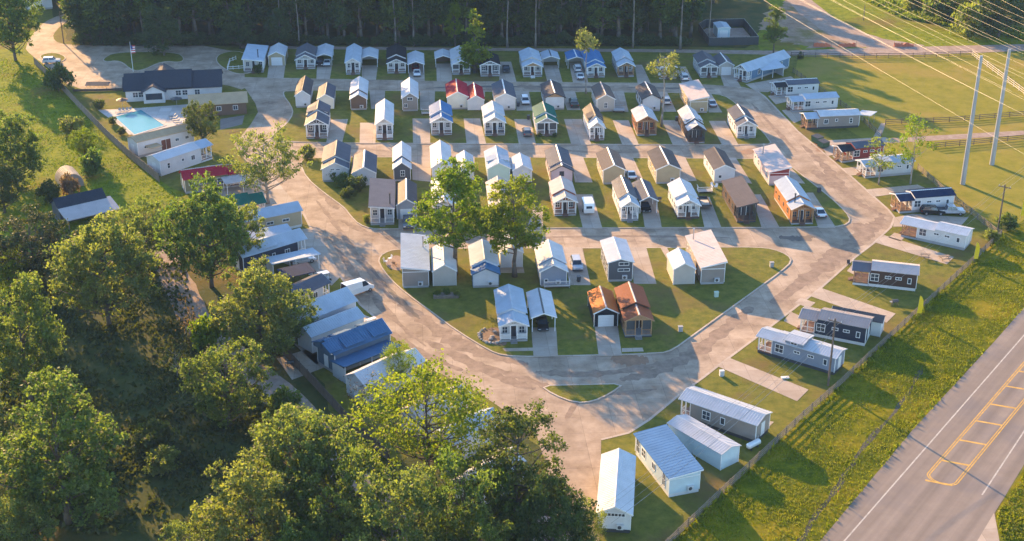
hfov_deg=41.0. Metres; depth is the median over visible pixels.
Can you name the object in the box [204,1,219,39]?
forest tree
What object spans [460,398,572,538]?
tree
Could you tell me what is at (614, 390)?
kerb
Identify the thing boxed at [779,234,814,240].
damp patch
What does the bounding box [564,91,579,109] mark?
driveway
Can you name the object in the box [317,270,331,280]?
golf cart
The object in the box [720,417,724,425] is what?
window
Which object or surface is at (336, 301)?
tiny house
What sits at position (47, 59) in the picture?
parked car
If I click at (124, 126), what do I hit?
pool edge
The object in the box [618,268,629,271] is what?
window
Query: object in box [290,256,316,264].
parked car
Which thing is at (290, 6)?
forest tree
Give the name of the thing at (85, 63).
parking court
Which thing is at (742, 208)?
door
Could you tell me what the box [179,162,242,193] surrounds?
tiny house
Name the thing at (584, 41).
shrub
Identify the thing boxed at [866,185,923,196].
driveway
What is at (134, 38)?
shrub
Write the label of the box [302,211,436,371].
gutter
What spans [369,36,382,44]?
shrub
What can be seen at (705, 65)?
tiny house
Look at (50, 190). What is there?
shrub
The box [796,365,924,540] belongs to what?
ditch water
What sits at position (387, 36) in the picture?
shrub
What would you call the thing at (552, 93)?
tiny house
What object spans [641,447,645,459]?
window
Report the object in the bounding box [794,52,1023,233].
field
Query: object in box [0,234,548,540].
woodland floor
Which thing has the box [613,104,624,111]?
flat trailer
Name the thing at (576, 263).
parked car
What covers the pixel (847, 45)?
barrier net
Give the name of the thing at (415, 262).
tiny house
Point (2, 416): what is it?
tree
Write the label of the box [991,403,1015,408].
road marking
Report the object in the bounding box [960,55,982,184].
transmission pole
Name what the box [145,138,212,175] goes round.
tiny house
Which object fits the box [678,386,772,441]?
tiny house
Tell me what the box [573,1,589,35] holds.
forest tree
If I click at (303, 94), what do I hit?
tiny house
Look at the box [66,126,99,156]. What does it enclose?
tree
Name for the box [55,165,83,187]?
round hut
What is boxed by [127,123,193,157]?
tiny house
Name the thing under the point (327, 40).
shrub
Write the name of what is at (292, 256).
carport
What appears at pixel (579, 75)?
parked car
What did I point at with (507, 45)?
pine tree
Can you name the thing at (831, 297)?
driveway
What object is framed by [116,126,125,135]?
shrub
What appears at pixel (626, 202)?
tiny house
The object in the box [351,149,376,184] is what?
garage
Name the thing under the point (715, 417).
power line
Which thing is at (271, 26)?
tree
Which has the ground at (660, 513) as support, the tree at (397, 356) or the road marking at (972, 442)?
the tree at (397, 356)
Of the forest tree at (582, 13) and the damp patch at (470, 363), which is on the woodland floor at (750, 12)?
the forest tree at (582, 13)
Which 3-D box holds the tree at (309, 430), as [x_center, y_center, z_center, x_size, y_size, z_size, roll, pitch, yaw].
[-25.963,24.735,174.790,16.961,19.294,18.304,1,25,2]
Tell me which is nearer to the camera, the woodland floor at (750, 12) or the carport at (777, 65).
the carport at (777, 65)
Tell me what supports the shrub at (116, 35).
on the ground at (660, 513)
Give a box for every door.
[161,139,166,149]
[166,138,171,148]
[271,57,282,64]
[315,125,319,131]
[324,354,328,367]
[353,384,358,397]
[379,208,384,217]
[382,124,386,132]
[400,209,412,218]
[439,122,443,129]
[488,65,491,72]
[511,326,516,335]
[561,200,566,209]
[598,315,613,326]
[625,204,630,213]
[683,203,688,211]
[720,30,727,37]
[721,67,730,74]
[741,206,746,214]
[760,421,764,435]
[798,210,803,219]
[837,355,841,368]
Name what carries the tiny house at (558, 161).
on the street
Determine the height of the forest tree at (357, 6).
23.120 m
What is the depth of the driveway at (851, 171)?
298.59 m
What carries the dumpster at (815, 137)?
on the driveway at (829, 150)
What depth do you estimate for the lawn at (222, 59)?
376.50 m
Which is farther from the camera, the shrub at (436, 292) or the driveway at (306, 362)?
the shrub at (436, 292)
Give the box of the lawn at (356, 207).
[302,157,848,227]
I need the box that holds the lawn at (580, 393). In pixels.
[545,384,618,401]
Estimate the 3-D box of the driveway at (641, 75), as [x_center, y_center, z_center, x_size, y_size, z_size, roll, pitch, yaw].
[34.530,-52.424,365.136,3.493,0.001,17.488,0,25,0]
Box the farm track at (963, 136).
[888,130,1023,142]
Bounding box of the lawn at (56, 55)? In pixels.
[41,53,64,60]
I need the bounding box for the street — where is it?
[232,77,892,540]
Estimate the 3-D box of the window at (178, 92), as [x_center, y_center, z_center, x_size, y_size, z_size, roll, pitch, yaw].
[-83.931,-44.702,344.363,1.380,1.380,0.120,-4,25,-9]
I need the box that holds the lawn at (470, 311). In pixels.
[380,247,789,355]
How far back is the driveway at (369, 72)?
366.36 m
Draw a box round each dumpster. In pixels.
[811,133,823,142]
[817,138,829,147]
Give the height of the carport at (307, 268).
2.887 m
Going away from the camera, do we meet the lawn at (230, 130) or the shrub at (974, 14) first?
the lawn at (230, 130)
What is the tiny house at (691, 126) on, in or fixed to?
on the street
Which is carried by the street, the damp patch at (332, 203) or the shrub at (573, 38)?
the damp patch at (332, 203)
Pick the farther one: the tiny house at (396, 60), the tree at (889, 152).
the tiny house at (396, 60)
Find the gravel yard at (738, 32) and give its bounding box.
[704,28,749,37]
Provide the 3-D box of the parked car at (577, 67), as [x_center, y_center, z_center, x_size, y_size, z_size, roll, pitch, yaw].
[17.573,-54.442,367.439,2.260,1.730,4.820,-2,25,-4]
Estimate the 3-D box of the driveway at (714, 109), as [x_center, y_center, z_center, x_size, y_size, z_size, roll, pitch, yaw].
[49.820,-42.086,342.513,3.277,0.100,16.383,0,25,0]
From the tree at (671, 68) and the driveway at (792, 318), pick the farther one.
the tree at (671, 68)
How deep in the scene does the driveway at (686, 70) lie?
366.36 m
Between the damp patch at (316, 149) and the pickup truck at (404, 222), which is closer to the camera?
the pickup truck at (404, 222)
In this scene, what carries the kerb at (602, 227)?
on the street
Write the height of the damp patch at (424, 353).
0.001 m
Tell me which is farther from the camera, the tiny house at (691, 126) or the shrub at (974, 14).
the shrub at (974, 14)
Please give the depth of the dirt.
404.90 m
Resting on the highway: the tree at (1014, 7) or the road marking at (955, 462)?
the road marking at (955, 462)
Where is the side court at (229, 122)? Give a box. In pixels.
[220,115,244,129]
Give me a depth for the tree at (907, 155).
287.40 m
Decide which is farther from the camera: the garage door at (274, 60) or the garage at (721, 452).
the garage door at (274, 60)
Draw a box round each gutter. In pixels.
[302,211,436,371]
[601,92,894,439]
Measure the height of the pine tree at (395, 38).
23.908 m
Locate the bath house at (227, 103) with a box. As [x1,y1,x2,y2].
[188,91,247,116]
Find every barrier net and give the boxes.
[813,41,831,46]
[838,41,856,46]
[894,41,915,46]
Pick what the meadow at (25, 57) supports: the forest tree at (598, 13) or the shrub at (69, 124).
the shrub at (69, 124)
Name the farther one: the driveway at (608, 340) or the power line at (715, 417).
the driveway at (608, 340)
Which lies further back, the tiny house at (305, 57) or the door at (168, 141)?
the tiny house at (305, 57)
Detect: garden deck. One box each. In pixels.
[544,278,569,288]
[697,184,712,193]
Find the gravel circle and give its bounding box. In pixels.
[386,255,400,269]
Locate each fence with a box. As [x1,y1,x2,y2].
[33,57,159,181]
[73,88,122,91]
[227,56,238,69]
[275,346,389,461]
[665,163,1001,540]
[698,18,758,45]
[791,51,972,57]
[792,67,881,137]
[885,111,1023,124]
[931,135,1023,146]
[972,50,1023,92]
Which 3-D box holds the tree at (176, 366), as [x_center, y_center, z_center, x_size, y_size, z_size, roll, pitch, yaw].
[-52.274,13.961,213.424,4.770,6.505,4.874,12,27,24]
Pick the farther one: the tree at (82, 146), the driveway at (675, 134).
the driveway at (675, 134)
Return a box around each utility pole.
[59,12,63,43]
[827,318,841,385]
[997,184,1010,230]
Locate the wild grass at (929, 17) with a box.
[867,0,1023,39]
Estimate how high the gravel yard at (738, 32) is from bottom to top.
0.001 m
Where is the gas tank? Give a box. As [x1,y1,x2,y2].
[746,438,760,450]
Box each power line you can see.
[605,320,826,504]
[609,323,828,506]
[613,352,812,521]
[619,325,836,509]
[769,3,1019,151]
[831,188,995,316]
[835,190,997,317]
[843,191,1004,319]
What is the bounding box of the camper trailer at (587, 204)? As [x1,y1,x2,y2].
[581,197,594,212]
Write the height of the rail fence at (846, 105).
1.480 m
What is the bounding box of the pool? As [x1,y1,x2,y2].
[116,110,162,133]
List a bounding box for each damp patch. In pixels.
[288,145,322,150]
[315,187,339,209]
[316,200,395,303]
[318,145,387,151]
[331,240,425,346]
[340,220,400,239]
[366,261,420,318]
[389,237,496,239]
[390,331,462,370]
[397,304,527,365]
[425,340,535,389]
[434,85,590,87]
[485,364,548,387]
[517,85,540,89]
[535,358,681,377]
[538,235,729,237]
[565,388,656,418]
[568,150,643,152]
[610,355,648,365]
[619,306,753,381]
[628,87,679,88]
[741,149,753,154]
[751,103,797,151]
[769,214,886,304]
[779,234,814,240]
[801,144,881,213]
[810,170,843,190]
[811,143,823,151]
[850,223,877,233]
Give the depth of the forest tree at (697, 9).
395.57 m
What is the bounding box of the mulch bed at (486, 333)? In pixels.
[481,327,506,345]
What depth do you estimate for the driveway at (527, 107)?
341.45 m
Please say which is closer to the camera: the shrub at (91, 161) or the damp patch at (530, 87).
the shrub at (91, 161)
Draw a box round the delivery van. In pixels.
[340,278,373,294]
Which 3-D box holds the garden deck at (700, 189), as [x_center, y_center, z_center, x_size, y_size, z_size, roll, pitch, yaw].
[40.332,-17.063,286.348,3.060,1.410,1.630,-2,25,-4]
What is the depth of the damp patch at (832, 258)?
255.25 m
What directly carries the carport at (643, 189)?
on the street
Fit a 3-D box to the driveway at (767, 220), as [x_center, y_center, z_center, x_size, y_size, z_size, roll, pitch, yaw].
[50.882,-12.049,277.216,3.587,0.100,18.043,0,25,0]
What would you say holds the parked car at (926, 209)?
on the driveway at (947, 219)
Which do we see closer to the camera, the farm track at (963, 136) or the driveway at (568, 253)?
the driveway at (568, 253)
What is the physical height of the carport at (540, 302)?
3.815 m
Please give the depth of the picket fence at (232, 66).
369.20 m
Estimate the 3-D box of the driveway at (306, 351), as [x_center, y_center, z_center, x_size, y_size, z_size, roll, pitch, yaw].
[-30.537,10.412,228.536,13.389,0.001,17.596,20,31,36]
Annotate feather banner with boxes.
[916,296,922,315]
[973,243,979,259]
[1020,201,1023,215]
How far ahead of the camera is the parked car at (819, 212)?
273.83 m
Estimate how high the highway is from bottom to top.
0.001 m
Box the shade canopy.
[860,110,876,122]
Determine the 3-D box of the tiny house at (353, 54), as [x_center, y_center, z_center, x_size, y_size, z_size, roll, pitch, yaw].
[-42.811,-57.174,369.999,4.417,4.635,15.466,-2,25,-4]
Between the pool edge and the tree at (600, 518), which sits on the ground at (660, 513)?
the tree at (600, 518)
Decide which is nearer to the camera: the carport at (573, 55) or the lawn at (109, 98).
the lawn at (109, 98)
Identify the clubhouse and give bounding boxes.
[122,63,222,103]
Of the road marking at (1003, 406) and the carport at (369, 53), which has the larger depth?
the carport at (369, 53)
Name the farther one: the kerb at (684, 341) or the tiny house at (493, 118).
the tiny house at (493, 118)
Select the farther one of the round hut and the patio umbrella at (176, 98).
the patio umbrella at (176, 98)
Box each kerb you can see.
[103,52,183,70]
[216,51,250,73]
[271,90,771,144]
[301,157,849,229]
[378,247,791,356]
[542,383,621,402]
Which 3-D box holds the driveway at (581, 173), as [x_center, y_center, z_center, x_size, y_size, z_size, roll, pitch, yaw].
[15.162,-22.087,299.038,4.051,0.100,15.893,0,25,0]
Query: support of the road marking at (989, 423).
on the highway
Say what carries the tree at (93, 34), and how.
on the ground at (660, 513)
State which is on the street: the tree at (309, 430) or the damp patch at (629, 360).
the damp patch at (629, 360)
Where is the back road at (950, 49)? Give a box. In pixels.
[241,44,1023,54]
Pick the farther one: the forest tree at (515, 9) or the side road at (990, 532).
the forest tree at (515, 9)
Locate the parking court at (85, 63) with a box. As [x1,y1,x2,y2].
[26,15,244,89]
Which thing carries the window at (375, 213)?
in the tiny house at (381, 204)
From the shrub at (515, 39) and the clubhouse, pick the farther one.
the shrub at (515, 39)
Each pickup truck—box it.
[402,214,412,228]
[569,97,578,107]
[937,204,964,215]
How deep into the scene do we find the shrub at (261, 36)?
389.38 m
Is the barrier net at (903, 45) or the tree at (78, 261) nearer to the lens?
the tree at (78, 261)
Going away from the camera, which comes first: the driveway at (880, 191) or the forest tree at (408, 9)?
the driveway at (880, 191)
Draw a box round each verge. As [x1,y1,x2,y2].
[674,220,1023,540]
[995,470,1023,540]
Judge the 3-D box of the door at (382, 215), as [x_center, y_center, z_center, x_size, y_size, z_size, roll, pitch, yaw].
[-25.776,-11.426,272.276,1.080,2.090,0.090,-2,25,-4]
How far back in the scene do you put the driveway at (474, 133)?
321.97 m
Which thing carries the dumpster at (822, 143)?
on the driveway at (829, 150)
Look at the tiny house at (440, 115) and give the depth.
321.03 m
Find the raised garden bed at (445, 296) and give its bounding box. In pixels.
[433,292,458,298]
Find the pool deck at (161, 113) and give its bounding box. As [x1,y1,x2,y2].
[98,104,187,134]
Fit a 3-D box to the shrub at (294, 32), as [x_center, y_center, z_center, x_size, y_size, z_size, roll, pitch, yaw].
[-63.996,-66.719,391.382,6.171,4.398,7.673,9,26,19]
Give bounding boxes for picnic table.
[939,254,950,260]
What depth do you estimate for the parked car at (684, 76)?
358.31 m
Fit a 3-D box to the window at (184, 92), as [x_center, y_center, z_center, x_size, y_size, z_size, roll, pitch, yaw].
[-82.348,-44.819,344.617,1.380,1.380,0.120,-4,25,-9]
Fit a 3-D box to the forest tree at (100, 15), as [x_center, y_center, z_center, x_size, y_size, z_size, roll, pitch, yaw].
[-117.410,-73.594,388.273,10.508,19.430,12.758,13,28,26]
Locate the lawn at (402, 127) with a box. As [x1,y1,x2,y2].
[271,90,769,143]
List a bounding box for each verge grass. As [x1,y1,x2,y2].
[820,299,1023,538]
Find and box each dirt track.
[149,241,408,540]
[787,0,923,47]
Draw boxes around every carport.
[221,173,259,194]
[248,223,291,239]
[265,247,320,277]
[276,262,315,280]
[316,43,333,60]
[329,340,400,383]
[361,47,378,66]
[407,50,424,72]
[434,49,450,63]
[526,287,556,331]
[540,49,559,64]
[564,49,582,64]
[632,178,658,212]
[759,59,785,77]
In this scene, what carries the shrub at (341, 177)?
on the lawn at (356, 207)
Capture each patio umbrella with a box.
[116,98,127,105]
[170,97,181,102]
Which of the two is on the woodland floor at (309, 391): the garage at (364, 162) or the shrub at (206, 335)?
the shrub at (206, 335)
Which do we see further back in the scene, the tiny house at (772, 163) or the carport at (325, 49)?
the carport at (325, 49)
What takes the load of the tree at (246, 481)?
on the woodland floor at (309, 391)
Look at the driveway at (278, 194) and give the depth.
286.68 m
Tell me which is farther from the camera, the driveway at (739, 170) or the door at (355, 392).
the driveway at (739, 170)
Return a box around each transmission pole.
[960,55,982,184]
[989,49,1010,164]
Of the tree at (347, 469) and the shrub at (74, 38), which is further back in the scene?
the shrub at (74, 38)
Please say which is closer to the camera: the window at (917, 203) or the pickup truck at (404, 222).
the pickup truck at (404, 222)
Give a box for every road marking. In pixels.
[844,335,1023,540]
[927,362,1023,485]
[929,365,1023,483]
[942,460,968,465]
[960,439,985,444]
[977,420,1001,425]
[981,431,1023,494]
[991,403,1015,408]
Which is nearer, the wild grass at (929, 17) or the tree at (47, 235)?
the tree at (47, 235)
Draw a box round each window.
[132,92,137,97]
[145,93,161,99]
[175,90,180,95]
[182,90,187,94]
[217,177,224,184]
[372,209,377,215]
[387,209,391,214]
[400,170,404,176]
[502,326,507,333]
[519,326,524,332]
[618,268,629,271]
[619,262,628,265]
[636,439,639,454]
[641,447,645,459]
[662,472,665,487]
[702,410,710,420]
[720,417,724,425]
[774,343,783,353]
[805,101,810,106]
[816,323,825,332]
[853,150,859,156]
[870,273,878,281]
[914,200,920,206]
[919,228,926,236]
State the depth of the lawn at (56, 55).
381.04 m
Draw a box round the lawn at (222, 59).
[217,51,248,72]
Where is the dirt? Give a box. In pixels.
[759,0,863,48]
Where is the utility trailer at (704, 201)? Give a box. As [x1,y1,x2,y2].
[697,196,711,206]
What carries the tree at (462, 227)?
on the lawn at (470, 311)
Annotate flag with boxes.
[130,45,134,52]
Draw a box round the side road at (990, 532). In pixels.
[978,514,998,540]
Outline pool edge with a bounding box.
[116,109,166,134]
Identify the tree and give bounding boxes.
[0,0,45,60]
[0,109,48,185]
[0,158,28,212]
[0,201,77,285]
[0,240,30,291]
[0,271,69,402]
[0,365,129,529]
[0,393,21,465]
[0,492,59,540]
[42,208,164,325]
[57,0,75,29]
[60,0,92,43]
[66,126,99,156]
[72,9,109,44]
[74,0,119,44]
[102,0,135,32]
[114,193,177,267]
[124,0,142,33]
[126,0,155,31]
[137,4,182,55]
[141,0,169,24]
[152,170,252,287]
[157,0,195,32]
[157,342,188,375]
[158,515,232,540]
[169,294,212,344]
[169,335,278,428]
[172,0,213,44]
[173,15,189,31]
[181,2,195,32]
[181,99,219,140]
[187,441,305,540]
[191,0,220,34]
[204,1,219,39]
[205,254,306,367]
[213,202,267,267]
[216,121,312,203]
[220,8,257,48]
[248,402,374,522]
[263,6,292,43]
[272,516,334,540]
[277,0,301,39]
[279,288,322,344]
[289,430,401,540]
[291,0,316,35]
[292,9,303,34]
[295,0,299,46]
[302,0,322,31]
[311,0,337,38]
[311,2,336,34]
[327,0,357,37]
[339,461,455,540]
[341,348,502,487]
[345,0,378,37]
[346,0,369,36]
[366,0,398,40]
[377,1,400,33]
[379,0,410,43]
[379,340,416,387]
[393,0,396,43]
[396,0,429,34]
[405,156,488,274]
[412,0,414,46]
[413,0,448,43]
[417,443,514,540]
[430,0,455,35]
[438,496,518,540]
[443,2,463,46]
[449,0,474,38]
[457,8,493,72]
[459,0,480,29]
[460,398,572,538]
[473,0,500,36]
[478,171,551,277]
[483,0,513,36]
[496,470,601,540]
[503,0,537,42]
[504,0,517,36]
[506,0,508,47]
[516,0,543,33]
[519,0,559,40]
[534,0,536,47]
[557,491,607,540]
[566,0,593,35]
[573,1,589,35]
[574,27,599,93]
[586,0,620,43]
[603,0,637,37]
[607,0,630,35]
[624,0,654,32]
[626,0,650,32]
[632,0,634,47]
[645,50,686,126]
[647,0,680,37]
[664,0,693,36]
[672,0,695,36]
[679,0,682,49]
[680,0,705,37]
[708,0,711,36]
[762,4,788,52]
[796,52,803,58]
[864,135,898,184]
[893,113,940,183]
[954,0,996,15]
[977,0,1023,37]
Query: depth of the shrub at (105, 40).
390.32 m
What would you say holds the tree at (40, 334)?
on the woodland floor at (309, 391)
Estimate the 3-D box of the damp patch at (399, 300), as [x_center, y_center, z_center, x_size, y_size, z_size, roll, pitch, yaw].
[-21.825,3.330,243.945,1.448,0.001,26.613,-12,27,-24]
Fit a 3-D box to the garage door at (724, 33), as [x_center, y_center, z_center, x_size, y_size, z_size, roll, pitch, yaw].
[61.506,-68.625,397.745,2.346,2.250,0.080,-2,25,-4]
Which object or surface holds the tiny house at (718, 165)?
on the street
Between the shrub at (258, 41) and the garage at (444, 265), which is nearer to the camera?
the garage at (444, 265)
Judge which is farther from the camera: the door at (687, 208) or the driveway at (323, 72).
the driveway at (323, 72)
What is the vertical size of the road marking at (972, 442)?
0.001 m
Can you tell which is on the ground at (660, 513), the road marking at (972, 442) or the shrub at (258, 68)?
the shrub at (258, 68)
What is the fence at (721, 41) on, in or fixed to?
on the gravel yard at (738, 32)
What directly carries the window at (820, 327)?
in the tiny house at (853, 328)
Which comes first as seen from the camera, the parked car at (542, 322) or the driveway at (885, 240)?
the parked car at (542, 322)
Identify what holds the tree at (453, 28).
on the ground at (660, 513)
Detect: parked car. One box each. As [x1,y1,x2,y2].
[42,56,60,63]
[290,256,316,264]
[316,57,323,65]
[323,59,330,65]
[411,64,419,70]
[413,69,420,76]
[502,65,509,71]
[521,94,529,104]
[522,127,531,136]
[536,315,548,330]
[570,254,582,270]
[573,64,581,71]
[575,72,583,79]
[625,170,636,179]
[639,201,650,211]
[661,96,670,104]
[679,73,688,80]
[708,99,716,106]
[814,207,826,217]
[919,204,945,215]
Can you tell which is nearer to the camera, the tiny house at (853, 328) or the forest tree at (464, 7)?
the tiny house at (853, 328)
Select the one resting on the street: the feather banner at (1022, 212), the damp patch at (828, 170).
the damp patch at (828, 170)
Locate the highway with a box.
[821,308,1023,540]
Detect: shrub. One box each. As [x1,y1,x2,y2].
[34,178,62,204]
[40,61,76,90]
[57,114,86,138]
[59,171,80,195]
[62,225,94,249]
[70,32,84,44]
[78,146,106,176]
[84,36,102,45]
[92,99,106,109]
[98,34,114,44]
[107,30,126,45]
[108,116,116,124]
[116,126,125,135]
[117,35,133,45]
[128,32,150,45]
[130,416,179,456]
[141,443,181,477]
[180,31,201,45]
[187,312,228,350]
[193,31,207,44]
[244,36,262,45]
[253,63,262,72]
[257,32,269,43]
[265,383,305,422]
[281,29,299,44]
[287,34,311,46]
[297,143,316,160]
[303,35,323,44]
[317,34,330,43]
[330,35,346,44]
[332,172,349,188]
[338,186,357,198]
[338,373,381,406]
[343,32,357,44]
[345,174,367,191]
[355,36,370,44]
[362,214,370,222]
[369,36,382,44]
[376,29,394,45]
[403,32,427,45]
[417,34,433,45]
[432,290,440,295]
[441,34,458,45]
[442,287,450,294]
[453,290,459,296]
[456,34,469,43]
[465,31,481,43]
[481,32,492,44]
[491,35,505,45]
[505,35,522,44]
[532,34,545,44]
[539,33,558,46]
[568,35,577,45]
[571,33,593,43]
[590,32,605,43]
[603,35,614,45]
[609,34,634,46]
[629,32,641,43]
[661,35,674,45]
[671,36,693,45]
[900,0,924,10]
[922,0,959,22]
[949,0,994,39]
[983,227,1000,241]
[995,211,1020,231]
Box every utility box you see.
[678,325,682,331]
[714,291,718,296]
[719,369,724,376]
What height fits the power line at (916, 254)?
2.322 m
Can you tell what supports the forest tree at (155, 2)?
on the woodland floor at (750, 12)
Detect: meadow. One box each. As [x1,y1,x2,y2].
[0,19,192,255]
[757,0,1023,50]
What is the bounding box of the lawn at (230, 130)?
[216,121,245,135]
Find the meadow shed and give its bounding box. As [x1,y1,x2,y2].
[49,188,118,228]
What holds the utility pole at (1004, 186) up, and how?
on the field
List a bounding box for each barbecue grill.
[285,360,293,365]
[890,299,898,305]
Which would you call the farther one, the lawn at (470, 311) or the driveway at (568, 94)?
the driveway at (568, 94)
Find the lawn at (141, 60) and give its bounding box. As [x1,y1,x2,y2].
[104,52,182,69]
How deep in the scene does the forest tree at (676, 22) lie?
389.37 m
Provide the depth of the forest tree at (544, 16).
388.59 m
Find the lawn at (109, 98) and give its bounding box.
[86,92,125,108]
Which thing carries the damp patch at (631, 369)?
on the street
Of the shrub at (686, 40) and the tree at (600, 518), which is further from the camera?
the shrub at (686, 40)
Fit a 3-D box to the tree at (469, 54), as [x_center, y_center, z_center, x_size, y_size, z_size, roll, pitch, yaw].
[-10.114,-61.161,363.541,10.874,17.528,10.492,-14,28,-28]
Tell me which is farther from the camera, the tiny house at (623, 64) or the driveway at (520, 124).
the tiny house at (623, 64)
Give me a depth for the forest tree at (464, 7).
387.87 m
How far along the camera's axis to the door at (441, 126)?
321.39 m
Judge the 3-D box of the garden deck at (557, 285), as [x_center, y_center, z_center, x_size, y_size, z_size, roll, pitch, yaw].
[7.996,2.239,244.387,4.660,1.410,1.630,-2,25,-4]
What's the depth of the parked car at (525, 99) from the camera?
340.78 m
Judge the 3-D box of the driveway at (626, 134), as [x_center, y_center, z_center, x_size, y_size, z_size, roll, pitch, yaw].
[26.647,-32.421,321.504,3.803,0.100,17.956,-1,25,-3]
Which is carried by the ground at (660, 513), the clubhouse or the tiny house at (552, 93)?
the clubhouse
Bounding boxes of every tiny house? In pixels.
[24,0,52,10]
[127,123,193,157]
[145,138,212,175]
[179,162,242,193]
[218,192,266,210]
[233,228,307,271]
[241,44,267,73]
[242,201,302,234]
[268,273,331,301]
[291,286,357,339]
[294,43,317,69]
[294,75,313,107]
[304,100,330,139]
[311,318,392,372]
[320,140,350,181]
[344,43,361,74]
[344,348,424,404]
[349,76,368,109]
[368,178,394,226]
[375,98,393,140]
[386,44,406,73]
[392,141,411,180]
[401,77,418,110]
[401,233,429,287]
[401,383,473,439]
[429,100,452,135]
[430,140,452,176]
[431,178,455,217]
[431,407,504,463]
[445,78,468,108]
[450,45,469,75]
[454,447,525,505]
[468,239,500,287]
[479,52,500,76]
[481,100,505,136]
[484,145,510,181]
[485,176,511,218]
[491,79,516,109]
[494,284,528,343]
[518,47,543,77]
[532,101,558,136]
[534,239,568,286]
[540,79,565,109]
[544,145,573,181]
[548,176,577,216]
[581,48,605,78]
[582,103,605,141]
[591,81,615,111]
[596,147,625,183]
[596,448,635,532]
[600,236,634,281]
[611,47,635,77]
[611,175,640,222]
[614,281,654,339]
[631,104,658,136]
[633,424,703,496]
[635,81,661,110]
[647,146,681,183]
[656,56,677,79]
[667,177,701,219]
[677,104,706,143]
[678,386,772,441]
[679,79,709,112]
[685,228,727,283]
[693,51,718,78]
[703,147,735,182]
[721,175,758,223]
[727,104,757,138]
[733,50,790,82]
[753,144,791,185]
[756,326,846,374]
[770,78,819,96]
[774,176,815,225]
[785,92,839,111]
[797,306,873,345]
[800,108,860,129]
[832,139,885,162]
[848,259,919,290]
[855,153,914,177]
[889,186,955,213]
[899,216,974,249]
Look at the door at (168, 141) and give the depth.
309.68 m
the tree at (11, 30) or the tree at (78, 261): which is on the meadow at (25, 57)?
the tree at (11, 30)
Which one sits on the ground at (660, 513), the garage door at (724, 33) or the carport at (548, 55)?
the carport at (548, 55)
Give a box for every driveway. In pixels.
[218,170,303,213]
[247,228,340,284]
[267,65,284,77]
[277,350,323,379]
[286,315,373,362]
[316,65,331,78]
[326,119,347,143]
[360,123,375,143]
[361,65,377,79]
[369,90,384,108]
[399,219,419,229]
[409,63,424,80]
[411,157,430,181]
[413,118,429,143]
[420,90,434,109]
[436,64,451,80]
[464,118,485,143]
[499,62,515,81]
[500,267,523,272]
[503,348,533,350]
[514,119,535,144]
[515,91,531,110]
[528,206,542,228]
[531,328,557,356]
[543,65,562,82]
[563,247,590,284]
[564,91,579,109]
[564,119,590,144]
[569,62,587,82]
[571,157,591,181]
[575,194,601,228]
[595,326,621,355]
[612,91,627,111]
[613,120,638,144]
[621,157,642,179]
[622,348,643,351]
[629,247,655,283]
[635,65,650,83]
[643,197,661,228]
[659,92,675,111]
[660,247,668,257]
[663,120,688,145]
[676,157,696,180]
[677,67,692,82]
[700,197,721,228]
[708,93,721,111]
[709,121,738,145]
[718,357,807,400]
[720,74,740,87]
[729,158,750,182]
[746,76,793,91]
[754,194,779,228]
[769,95,790,103]
[782,110,802,122]
[784,312,802,326]
[789,168,804,183]
[795,298,814,306]
[807,193,835,227]
[810,287,895,322]
[823,137,892,155]
[843,166,865,174]
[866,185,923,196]
[873,123,884,136]
[875,235,953,263]
[888,233,904,240]
[893,214,968,226]
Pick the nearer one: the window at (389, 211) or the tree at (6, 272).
the tree at (6, 272)
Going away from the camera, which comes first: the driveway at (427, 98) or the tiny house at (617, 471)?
the tiny house at (617, 471)
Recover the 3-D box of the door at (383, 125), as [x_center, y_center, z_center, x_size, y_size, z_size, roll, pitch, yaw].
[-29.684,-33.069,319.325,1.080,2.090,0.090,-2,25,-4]
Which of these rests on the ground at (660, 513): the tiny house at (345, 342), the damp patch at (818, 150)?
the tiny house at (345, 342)
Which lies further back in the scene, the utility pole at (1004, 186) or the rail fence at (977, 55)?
the rail fence at (977, 55)
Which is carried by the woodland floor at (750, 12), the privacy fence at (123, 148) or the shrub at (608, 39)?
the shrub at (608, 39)
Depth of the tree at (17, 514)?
166.36 m
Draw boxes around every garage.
[267,43,287,64]
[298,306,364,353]
[317,82,335,108]
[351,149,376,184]
[395,178,416,218]
[431,244,456,285]
[455,150,473,179]
[467,83,484,109]
[498,236,523,267]
[510,152,532,181]
[587,286,618,326]
[666,247,695,283]
[667,414,741,469]
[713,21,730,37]
[713,52,734,74]
[832,306,885,336]
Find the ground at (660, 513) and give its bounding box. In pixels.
[0,1,1023,540]
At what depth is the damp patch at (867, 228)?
269.60 m
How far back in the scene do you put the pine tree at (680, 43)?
384.51 m
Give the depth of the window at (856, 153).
303.25 m
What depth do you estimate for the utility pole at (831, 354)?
209.76 m
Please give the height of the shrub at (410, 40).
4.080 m
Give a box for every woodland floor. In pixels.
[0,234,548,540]
[52,0,772,47]
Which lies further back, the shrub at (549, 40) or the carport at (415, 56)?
the shrub at (549, 40)

